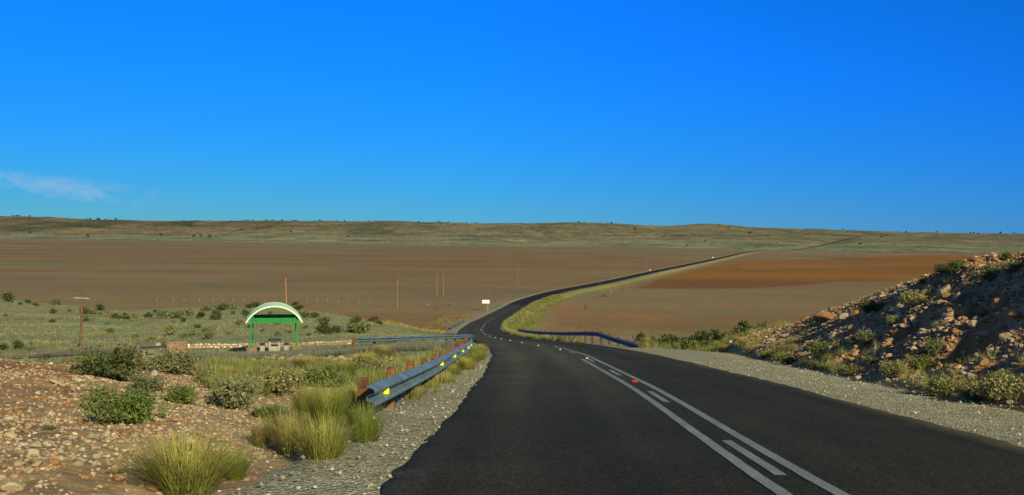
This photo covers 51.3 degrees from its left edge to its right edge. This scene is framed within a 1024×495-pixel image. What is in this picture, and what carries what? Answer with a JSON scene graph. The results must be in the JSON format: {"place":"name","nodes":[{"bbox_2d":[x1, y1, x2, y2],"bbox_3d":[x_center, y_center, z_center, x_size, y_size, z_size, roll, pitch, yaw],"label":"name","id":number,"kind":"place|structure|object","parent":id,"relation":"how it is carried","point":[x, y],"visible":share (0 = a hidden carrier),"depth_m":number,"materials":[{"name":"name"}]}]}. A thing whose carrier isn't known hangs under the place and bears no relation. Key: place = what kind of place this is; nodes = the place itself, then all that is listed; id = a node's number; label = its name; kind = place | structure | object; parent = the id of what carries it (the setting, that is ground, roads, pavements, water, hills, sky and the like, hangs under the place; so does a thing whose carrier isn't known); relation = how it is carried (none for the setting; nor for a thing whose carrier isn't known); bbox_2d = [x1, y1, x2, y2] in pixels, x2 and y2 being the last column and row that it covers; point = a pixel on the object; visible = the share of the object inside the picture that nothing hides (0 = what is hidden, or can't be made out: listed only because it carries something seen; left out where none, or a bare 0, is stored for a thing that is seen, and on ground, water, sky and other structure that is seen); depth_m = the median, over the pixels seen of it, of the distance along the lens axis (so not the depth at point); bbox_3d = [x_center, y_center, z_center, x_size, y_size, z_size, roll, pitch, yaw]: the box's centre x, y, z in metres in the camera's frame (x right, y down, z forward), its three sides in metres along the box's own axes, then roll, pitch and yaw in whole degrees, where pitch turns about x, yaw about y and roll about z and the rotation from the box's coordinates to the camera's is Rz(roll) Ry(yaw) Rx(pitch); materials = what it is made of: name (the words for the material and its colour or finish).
{"place":"outdoors","nodes":[
{"label":"outdoors","id":0,"kind":"place"},
{"bbox_2d":[11,350,108,357],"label":"access road","id":1,"kind":"structure","parent":0,"point":[56,354],"depth_m":83.33,"materials":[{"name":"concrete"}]},
{"bbox_2d":[15,349,434,387],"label":"grass","id":2,"kind":"structure","parent":0,"point":[274,364],"depth_m":36.84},
{"bbox_2d":[197,355,437,406],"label":"grass","id":3,"kind":"structure","parent":0,"point":[245,365],"depth_m":27.04,"materials":[{"name":"plant"}]},
{"bbox_2d":[0,239,990,336],"bbox_3d":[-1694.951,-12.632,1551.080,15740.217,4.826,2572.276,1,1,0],"label":"dry pan","id":4,"kind":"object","parent":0,"point":[771,287],"visible":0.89,"depth_m":586.47,"materials":[{"name":"soil"}]},
{"bbox_2d":[0,253,1023,494],"bbox_3d":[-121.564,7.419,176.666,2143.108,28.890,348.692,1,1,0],"label":"ground","id":5,"kind":"structure","parent":0,"point":[71,473],"depth_m":26.19,"materials":[{"name":"soil"}]},
{"bbox_2d":[0,292,14,301],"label":"shrub","id":6,"kind":"object","parent":5,"relation":"on","point":[7,296],"visible":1,"depth_m":256.31,"materials":[{"name":"green plant"}]},
{"bbox_2d":[0,481,24,490],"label":"rock","id":7,"kind":"object","parent":5,"relation":"on","point":[13,486],"visible":0.95,"depth_m":7.70,"materials":[{"name":"stone"}]},
{"bbox_2d":[11,339,29,349],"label":"shrub","id":8,"kind":"object","parent":5,"relation":"on","point":[18,343],"visible":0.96,"depth_m":90.42,"materials":[{"name":"green plant"}]},
{"bbox_2d":[27,449,39,454],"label":"rock","id":9,"kind":"object","parent":5,"relation":"on","point":[33,451],"visible":0.99,"depth_m":9.58,"materials":[{"name":"stone"}]},
{"bbox_2d":[28,439,42,447],"bbox_3d":[-4.498,1.867,10.090,0.121,0.099,0.165,0,1,-14],"label":"rock","id":10,"kind":"object","parent":5,"relation":"on","point":[37,443],"visible":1,"depth_m":10.04,"materials":[{"name":"stone"}]},
{"bbox_2d":[37,424,61,430],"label":"bush","id":11,"kind":"object","parent":5,"relation":"on","point":[50,427],"visible":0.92,"depth_m":11.88,"materials":[{"name":"green plant"}]},
{"bbox_2d":[49,379,65,386],"bbox_3d":[-7.321,2.187,17.207,0.265,0.083,0.252,15,-15,5],"label":"rock","id":12,"kind":"object","parent":5,"relation":"on","point":[57,382],"visible":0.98,"depth_m":17.12,"materials":[{"name":"stone"}]},
{"bbox_2d":[74,293,89,346],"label":"utility pole","id":13,"kind":"object","parent":5,"relation":"on","point":[81,325],"visible":0.94,"depth_m":92.00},
{"bbox_2d":[76,382,128,425],"bbox_3d":[-4.968,1.912,12.865,0.773,0.560,0.681,1,1,42],"label":"bush","id":14,"kind":"object","parent":5,"relation":"on","point":[103,405],"visible":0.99,"depth_m":12.75,"materials":[{"name":"green plant"}]},
{"bbox_2d":[64,342,149,379],"bbox_3d":[-7.854,2.242,20.704,1.524,0.819,1.585,0,1,-40],"label":"bush","id":15,"kind":"object","parent":5,"relation":"on","point":[114,366],"visible":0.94,"depth_m":20.54,"materials":[{"name":"green plant"}]},
{"bbox_2d":[118,384,172,423],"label":"bush","id":16,"kind":"object","parent":5,"relation":"on","point":[140,404],"visible":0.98,"depth_m":12.79,"materials":[{"name":"green plant"}]},
{"bbox_2d":[124,372,169,392],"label":"bush","id":17,"kind":"object","parent":5,"relation":"on","point":[146,382],"visible":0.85,"depth_m":17.23,"materials":[{"name":"green plant"}]},
{"bbox_2d":[154,308,173,317],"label":"shrub","id":18,"kind":"object","parent":5,"relation":"on","point":[166,313],"visible":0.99,"depth_m":185.48,"materials":[{"name":"green plant"}]},
{"bbox_2d":[141,341,187,356],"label":"stone wall","id":19,"kind":"structure","parent":5,"relation":"on","point":[182,346],"depth_m":70.81,"materials":[{"name":"stone"}]},
{"bbox_2d":[162,325,177,336],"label":"shrub","id":20,"kind":"object","parent":5,"relation":"on","point":[169,331],"visible":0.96,"depth_m":123.18,"materials":[{"name":"green plant"}]},
{"bbox_2d":[144,347,202,373],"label":"bush","id":21,"kind":"object","parent":5,"relation":"on","point":[175,362],"visible":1,"depth_m":24.34,"materials":[{"name":"green plant"}]},
{"bbox_2d":[171,310,185,317],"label":"shrub","id":22,"kind":"object","parent":5,"relation":"on","point":[178,313],"visible":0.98,"depth_m":184.00,"materials":[{"name":"green plant"}]},
{"bbox_2d":[85,428,274,494],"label":"grass tussock","id":23,"kind":"object","parent":5,"relation":"on","point":[186,473],"depth_m":8.90,"materials":[{"name":"plant"}]},
{"bbox_2d":[160,383,199,403],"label":"bush","id":24,"kind":"object","parent":5,"relation":"on","point":[177,394],"visible":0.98,"depth_m":15.90,"materials":[{"name":"green plant"}]},
{"bbox_2d":[0,358,404,494],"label":"rubble","id":25,"kind":"object","parent":5,"relation":"on","point":[107,432],"visible":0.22,"depth_m":12.69,"materials":[{"name":"stone"}]},
{"bbox_2d":[192,368,225,384],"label":"bush","id":26,"kind":"object","parent":5,"relation":"on","point":[200,375],"visible":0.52,"depth_m":23.44,"materials":[{"name":"green plant"}]},
{"bbox_2d":[187,343,247,347],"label":"stone wall","id":27,"kind":"structure","parent":5,"relation":"on","point":[219,345],"depth_m":88.87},
{"bbox_2d":[0,299,446,362],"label":"grass","id":28,"kind":"structure","parent":5,"relation":"on","point":[73,333],"depth_m":134.69,"materials":[{"name":"plant"}]},
{"bbox_2d":[208,365,242,376],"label":"grass tussock","id":29,"kind":"object","parent":5,"relation":"on","point":[233,371],"depth_m":25.28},
{"bbox_2d":[209,369,263,409],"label":"bush","id":30,"kind":"object","parent":5,"relation":"on","point":[233,396],"visible":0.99,"depth_m":16.12,"materials":[{"name":"green plant"}]},
{"bbox_2d":[216,446,260,480],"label":"grass tussock","id":31,"kind":"object","parent":5,"relation":"on","point":[240,476],"depth_m":10.14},
{"bbox_2d":[243,417,276,447],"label":"grass tussock","id":32,"kind":"object","parent":5,"relation":"on","point":[264,441],"depth_m":12.64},
{"bbox_2d":[244,402,291,417],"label":"bush","id":33,"kind":"object","parent":5,"relation":"on","point":[274,408],"visible":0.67,"depth_m":15.76,"materials":[{"name":"green plant"}]},
{"bbox_2d":[245,302,302,352],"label":"picnic shelter","id":34,"kind":"object","parent":5,"relation":"on","point":[253,317],"visible":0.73,"depth_m":77.37,"materials":[{"name":"pale green paint"},{"name":"concrete"},{"name":"green gloss paint"}]},
{"bbox_2d":[260,338,288,351],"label":"picnic table","id":35,"kind":"object","parent":5,"relation":"on","point":[273,347],"visible":0.88,"depth_m":77.77,"materials":[{"name":"concrete"}]},
{"bbox_2d":[249,367,310,393],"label":"bush","id":36,"kind":"object","parent":5,"relation":"on","point":[286,378],"visible":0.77,"depth_m":23.29,"materials":[{"name":"green plant"}]},
{"bbox_2d":[257,408,315,454],"bbox_3d":[-2.602,2.140,12.388,0.861,0.558,0.829,1,1,43],"label":"grass tussock","id":37,"kind":"object","parent":5,"relation":"on","point":[278,440],"depth_m":12.28,"materials":[{"name":"plant"}]},
{"bbox_2d":[277,354,329,368],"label":"grass tussock","id":38,"kind":"object","parent":5,"relation":"on","point":[296,361],"depth_m":39.26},
{"bbox_2d":[257,340,351,346],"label":"stone wall","id":39,"kind":"structure","parent":5,"relation":"on","point":[323,343],"depth_m":91.41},
{"bbox_2d":[282,379,337,419],"bbox_3d":[-3.160,2.369,16.414,0.870,0.644,0.837,1,1,37],"label":"grass tussock","id":40,"kind":"object","parent":5,"relation":"on","point":[297,398],"depth_m":16.30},
{"bbox_2d":[182,339,448,360],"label":"grass","id":41,"kind":"structure","parent":5,"relation":"on","point":[411,345],"depth_m":57.12,"materials":[{"name":"plant"}]},
{"bbox_2d":[314,324,332,333],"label":"shrub","id":42,"kind":"object","parent":5,"relation":"on","point":[321,328],"visible":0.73,"depth_m":130.19,"materials":[{"name":"green plant"}]},
{"bbox_2d":[280,408,371,459],"bbox_3d":[-1.989,2.047,11.329,1.167,0.623,1.161,1,1,21],"label":"grass tussock","id":43,"kind":"object","parent":5,"relation":"on","point":[329,444],"depth_m":11.23,"materials":[{"name":"plant"}]},
{"bbox_2d":[287,380,364,436],"bbox_3d":[-2.496,2.175,14.432,1.136,0.792,1.090,0,1,-9],"label":"grass tussock","id":44,"kind":"object","parent":5,"relation":"on","point":[321,407],"depth_m":14.30,"materials":[{"name":"plant"}]},
{"bbox_2d":[300,363,355,387],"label":"bush","id":45,"kind":"object","parent":5,"relation":"on","point":[319,373],"visible":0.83,"depth_m":25.06,"materials":[{"name":"green plant"}]},
{"bbox_2d":[330,325,343,333],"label":"shrub","id":46,"kind":"object","parent":5,"relation":"on","point":[335,330],"visible":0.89,"depth_m":130.01,"materials":[{"name":"green plant"}]},
{"bbox_2d":[317,357,367,375],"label":"grass tussock","id":47,"kind":"object","parent":5,"relation":"on","point":[344,366],"depth_m":29.23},
{"bbox_2d":[329,380,381,425],"bbox_3d":[-2.232,2.248,15.247,0.989,0.749,0.995,0,1,-25],"label":"grass tussock","id":48,"kind":"object","parent":5,"relation":"on","point":[351,396],"depth_m":15.14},
{"bbox_2d":[345,321,369,333],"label":"shrub","id":49,"kind":"object","parent":5,"relation":"on","point":[354,327],"visible":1,"depth_m":136.06,"materials":[{"name":"green plant"}]},
{"bbox_2d":[225,346,492,494],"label":"gravel shoulder","id":50,"kind":"object","parent":5,"relation":"on","point":[343,483],"visible":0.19,"depth_m":11.24},
{"bbox_2d":[357,337,472,420],"bbox_3d":[-1.901,3.535,32.724,0.658,3.932,37.723,1,1,0],"label":"guardrail","id":51,"kind":"object","parent":50,"relation":"on","point":[390,387],"visible":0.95,"depth_m":17.51,"materials":[{"name":"metal"}]},
{"bbox_2d":[444,364,463,375],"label":"grass tussock","id":52,"kind":"object","parent":50,"relation":"on","point":[455,371],"depth_m":27.93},
{"bbox_2d":[253,346,467,429],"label":"grass","id":53,"kind":"structure","parent":5,"relation":"on","point":[432,389],"depth_m":21.74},
{"bbox_2d":[335,399,394,442],"bbox_3d":[-1.746,2.131,12.733,0.835,0.648,0.801,1,1,-8],"label":"grass tussock","id":54,"kind":"object","parent":5,"relation":"on","point":[366,422],"depth_m":12.63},
{"bbox_2d":[345,350,389,361],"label":"grass tussock","id":55,"kind":"object","parent":5,"relation":"on","point":[367,355],"depth_m":35.61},
{"bbox_2d":[353,355,395,371],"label":"bush","id":56,"kind":"object","parent":5,"relation":"on","point":[379,363],"visible":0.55,"depth_m":30.30,"materials":[{"name":"green plant"}]},
{"bbox_2d":[369,344,399,358],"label":"grass tussock","id":57,"kind":"object","parent":5,"relation":"on","point":[382,349],"depth_m":45.96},
{"bbox_2d":[352,334,474,347],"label":"guardrail","id":58,"kind":"object","parent":5,"relation":"on","point":[374,339],"visible":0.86,"depth_m":74.92,"materials":[{"name":"metal"}]},
{"bbox_2d":[409,384,424,399],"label":"grass tussock","id":59,"kind":"object","parent":5,"relation":"on","point":[417,392],"depth_m":19.58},
{"bbox_2d":[346,309,489,333],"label":"grass","id":60,"kind":"structure","parent":5,"relation":"on","point":[422,329],"depth_m":172.93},
{"bbox_2d":[439,372,457,383],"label":"grass tussock","id":61,"kind":"object","parent":5,"relation":"on","point":[450,379],"depth_m":24.48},
{"bbox_2d":[442,319,464,330],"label":"guardrail","id":62,"kind":"object","parent":5,"relation":"on","point":[454,325],"visible":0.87,"depth_m":188.55,"materials":[{"name":"metal"}]},
{"bbox_2d":[456,356,480,369],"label":"grass tussock","id":63,"kind":"object","parent":5,"relation":"on","point":[464,363],"depth_m":30.91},
{"bbox_2d":[465,351,482,362],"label":"grass tussock","id":64,"kind":"object","parent":5,"relation":"on","point":[473,357],"depth_m":35.96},
{"bbox_2d":[504,328,565,341],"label":"grass","id":65,"kind":"structure","parent":5,"relation":"on","point":[531,336],"depth_m":115.24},
{"bbox_2d":[501,294,587,342],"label":"grass","id":66,"kind":"structure","parent":5,"relation":"on","point":[534,317],"depth_m":310.44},
{"bbox_2d":[444,251,750,333],"bbox_3d":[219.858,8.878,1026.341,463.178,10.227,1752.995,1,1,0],"label":"gravel shoulder","id":67,"kind":"object","parent":5,"relation":"on","point":[455,330],"visible":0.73,"depth_m":327.59},
{"bbox_2d":[632,332,646,342],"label":"shrub","id":68,"kind":"object","parent":5,"relation":"on","point":[640,335],"visible":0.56,"depth_m":68.04,"materials":[{"name":"green plant"}]},
{"bbox_2d":[660,334,681,345],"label":"shrub","id":69,"kind":"object","parent":5,"relation":"on","point":[675,339],"visible":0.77,"depth_m":62.88,"materials":[{"name":"green plant"}]},
{"bbox_2d":[679,339,697,349],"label":"shrub","id":70,"kind":"object","parent":5,"relation":"on","point":[684,344],"visible":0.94,"depth_m":59.98,"materials":[{"name":"green plant"}]},
{"bbox_2d":[687,330,709,343],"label":"shrub","id":71,"kind":"object","parent":5,"relation":"on","point":[699,338],"visible":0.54,"depth_m":63.92,"materials":[{"name":"green plant"}]},
{"bbox_2d":[611,320,792,351],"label":"grass","id":72,"kind":"structure","parent":5,"relation":"on","point":[725,340],"depth_m":58.99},
{"bbox_2d":[708,328,724,343],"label":"shrub","id":73,"kind":"object","parent":5,"relation":"on","point":[715,336],"visible":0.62,"depth_m":63.73,"materials":[{"name":"green plant"}]},
{"bbox_2d":[733,319,752,335],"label":"shrub","id":74,"kind":"object","parent":5,"relation":"on","point":[741,326],"visible":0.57,"depth_m":63.95,"materials":[{"name":"green plant"}]},
{"bbox_2d":[501,312,1023,446],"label":"gravel shoulder","id":75,"kind":"object","parent":5,"relation":"on","point":[949,420],"visible":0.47,"depth_m":21.60},
{"bbox_2d":[517,329,642,347],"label":"guardrail","id":76,"kind":"object","parent":75,"relation":"on","point":[608,337],"visible":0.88,"depth_m":78.65,"materials":[{"name":"metal"}]},
{"bbox_2d":[201,358,1023,494],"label":"loose chippings","id":77,"kind":"object","parent":75,"relation":"on","point":[405,457],"visible":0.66,"depth_m":18.08,"materials":[{"name":"gravel"}]},
{"bbox_2d":[773,346,792,352],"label":"bush","id":78,"kind":"object","parent":5,"relation":"on","point":[785,348],"visible":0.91,"depth_m":41.04,"materials":[{"name":"green plant"}]},
{"bbox_2d":[779,355,799,364],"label":"bush","id":79,"kind":"object","parent":5,"relation":"on","point":[786,360],"visible":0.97,"depth_m":37.35,"materials":[{"name":"green plant"}]},
{"bbox_2d":[808,340,830,353],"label":"bush","id":80,"kind":"object","parent":5,"relation":"on","point":[816,347],"visible":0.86,"depth_m":35.96,"materials":[{"name":"green plant"}]},
{"bbox_2d":[813,312,837,322],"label":"rock","id":81,"kind":"object","parent":5,"relation":"on","point":[824,317],"visible":0.74,"depth_m":43.30,"materials":[{"name":"stone"}]},
{"bbox_2d":[830,364,859,373],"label":"bush","id":82,"kind":"object","parent":5,"relation":"on","point":[844,368],"visible":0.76,"depth_m":29.97,"materials":[{"name":"green plant"}]},
{"bbox_2d":[853,329,878,346],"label":"bush","id":83,"kind":"object","parent":5,"relation":"on","point":[865,337],"visible":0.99,"depth_m":33.21,"materials":[{"name":"green plant"}]},
{"bbox_2d":[713,251,1023,408],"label":"embankment","id":84,"kind":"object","parent":5,"relation":"on","point":[899,354],"visible":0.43,"depth_m":31.59,"materials":[{"name":"stone"}]},
{"bbox_2d":[861,355,878,364],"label":"bush","id":85,"kind":"object","parent":5,"relation":"on","point":[871,359],"visible":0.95,"depth_m":29.32,"materials":[{"name":"green plant"}]},
{"bbox_2d":[857,300,884,313],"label":"bush","id":86,"kind":"object","parent":5,"relation":"on","point":[868,307],"visible":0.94,"depth_m":38.34,"materials":[{"name":"green plant"}]},
{"bbox_2d":[725,256,1023,403],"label":"grass","id":87,"kind":"structure","parent":5,"relation":"on","point":[828,366],"depth_m":32.76,"materials":[{"name":"plant"}]},
{"bbox_2d":[729,252,1023,399],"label":"rubble","id":88,"kind":"object","parent":5,"relation":"on","point":[1005,335],"visible":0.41,"depth_m":34.39,"materials":[{"name":"stone"}]},
{"bbox_2d":[884,314,899,325],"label":"bush","id":89,"kind":"object","parent":5,"relation":"on","point":[894,319],"visible":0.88,"depth_m":32.86,"materials":[{"name":"green plant"}]},
{"bbox_2d":[878,359,914,375],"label":"bush","id":90,"kind":"object","parent":5,"relation":"on","point":[890,367],"visible":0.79,"depth_m":26.62,"materials":[{"name":"green plant"}]},
{"bbox_2d":[897,289,928,306],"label":"bush","id":91,"kind":"object","parent":5,"relation":"on","point":[909,298],"visible":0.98,"depth_m":34.25,"materials":[{"name":"green plant"}]},
{"bbox_2d":[906,351,934,369],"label":"bush","id":92,"kind":"object","parent":5,"relation":"on","point":[924,362],"visible":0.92,"depth_m":27.05,"materials":[{"name":"green plant"}]},
{"bbox_2d":[920,337,944,356],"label":"bush","id":93,"kind":"object","parent":5,"relation":"on","point":[934,348],"visible":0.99,"depth_m":26.94,"materials":[{"name":"green plant"}]},
{"bbox_2d":[904,374,966,396],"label":"bush","id":94,"kind":"object","parent":5,"relation":"on","point":[942,386],"visible":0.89,"depth_m":22.03,"materials":[{"name":"green plant"}]},
{"bbox_2d":[933,262,947,273],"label":"bush","id":95,"kind":"object","parent":5,"relation":"on","point":[939,268],"visible":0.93,"depth_m":35.61,"materials":[{"name":"green plant"}]},
{"bbox_2d":[937,284,950,297],"bbox_3d":[13.191,1.323,32.589,0.438,0.436,0.390,1,1,34],"label":"rock","id":96,"kind":"object","parent":5,"relation":"on","point":[945,288],"visible":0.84,"depth_m":32.44,"materials":[{"name":"stone"}]},
{"bbox_2d":[941,259,963,271],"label":"bush","id":97,"kind":"object","parent":5,"relation":"on","point":[955,265],"visible":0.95,"depth_m":34.64,"materials":[{"name":"green plant"}]},
{"bbox_2d":[952,290,971,300],"bbox_3d":[13.389,1.436,31.772,0.543,0.355,0.438,1,1,4],"label":"rock","id":98,"kind":"object","parent":5,"relation":"on","point":[961,295],"visible":0.94,"depth_m":31.61,"materials":[{"name":"stone"}]},
{"bbox_2d":[955,385,988,400],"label":"bush","id":99,"kind":"object","parent":5,"relation":"on","point":[966,394],"visible":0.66,"depth_m":20.70,"materials":[{"name":"green plant"}]},
{"bbox_2d":[967,320,977,328],"bbox_3d":[11.563,1.931,26.752,0.258,0.235,0.234,0,1,-29],"label":"rock","id":100,"kind":"object","parent":5,"relation":"on","point":[972,324],"visible":1,"depth_m":26.68,"materials":[{"name":"stone"}]},
{"bbox_2d":[976,301,989,315],"bbox_3d":[13.072,1.696,29.617,0.331,0.435,0.448,1,1,16],"label":"rock","id":101,"kind":"object","parent":5,"relation":"on","point":[981,310],"visible":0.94,"depth_m":29.48,"materials":[{"name":"stone"}]},
{"bbox_2d":[974,262,1000,282],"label":"bush","id":102,"kind":"object","parent":5,"relation":"on","point":[988,271],"visible":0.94,"depth_m":31.45,"materials":[{"name":"green plant"}]},
{"bbox_2d":[964,369,1023,402],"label":"bush","id":103,"kind":"object","parent":5,"relation":"on","point":[999,385],"visible":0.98,"depth_m":19.94,"materials":[{"name":"green plant"}]},
{"bbox_2d":[992,297,1008,308],"bbox_3d":[12.637,1.515,27.570,0.393,0.468,0.557,1,1,16],"label":"rock","id":104,"kind":"object","parent":5,"relation":"on","point":[997,303],"visible":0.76,"depth_m":27.39,"materials":[{"name":"stone"}]},
{"bbox_2d":[997,251,1014,259],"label":"bush","id":105,"kind":"object","parent":5,"relation":"on","point":[1005,255],"visible":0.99,"depth_m":35.79,"materials":[{"name":"green plant"}]},
{"bbox_2d":[996,260,1022,273],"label":"bush","id":106,"kind":"object","parent":5,"relation":"on","point":[1011,266],"visible":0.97,"depth_m":30.46,"materials":[{"name":"green plant"}]},
{"bbox_2d":[1007,311,1021,318],"bbox_3d":[12.058,1.615,25.553,0.338,0.186,0.356,0,-7,-6],"label":"rock","id":107,"kind":"object","parent":5,"relation":"on","point":[1015,314],"visible":0.99,"depth_m":25.45,"materials":[{"name":"stone"}]},
{"bbox_2d":[0,216,1023,253],"bbox_3d":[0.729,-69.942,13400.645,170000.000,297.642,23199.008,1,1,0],"label":"hills","id":108,"kind":"structure","parent":0,"point":[695,236],"depth_m":3323.44,"materials":[{"name":"soil"}]},
{"bbox_2d":[0,0,1023,233],"label":"sky","id":109,"kind":"structure","parent":0,"point":[860,115],"materials":[{"name":"blue"}]},
{"bbox_2d":[381,236,1023,494],"bbox_3d":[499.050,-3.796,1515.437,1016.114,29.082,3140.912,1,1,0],"label":"road","id":110,"kind":"structure","parent":0,"point":[529,417],"depth_m":12.88,"materials":[{"name":"asphalt"}]},
{"bbox_2d":[480,305,848,494],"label":"road markings","id":111,"kind":"structure","parent":110,"relation":"on","point":[775,488],"depth_m":11.76,"materials":[{"name":"paint"}]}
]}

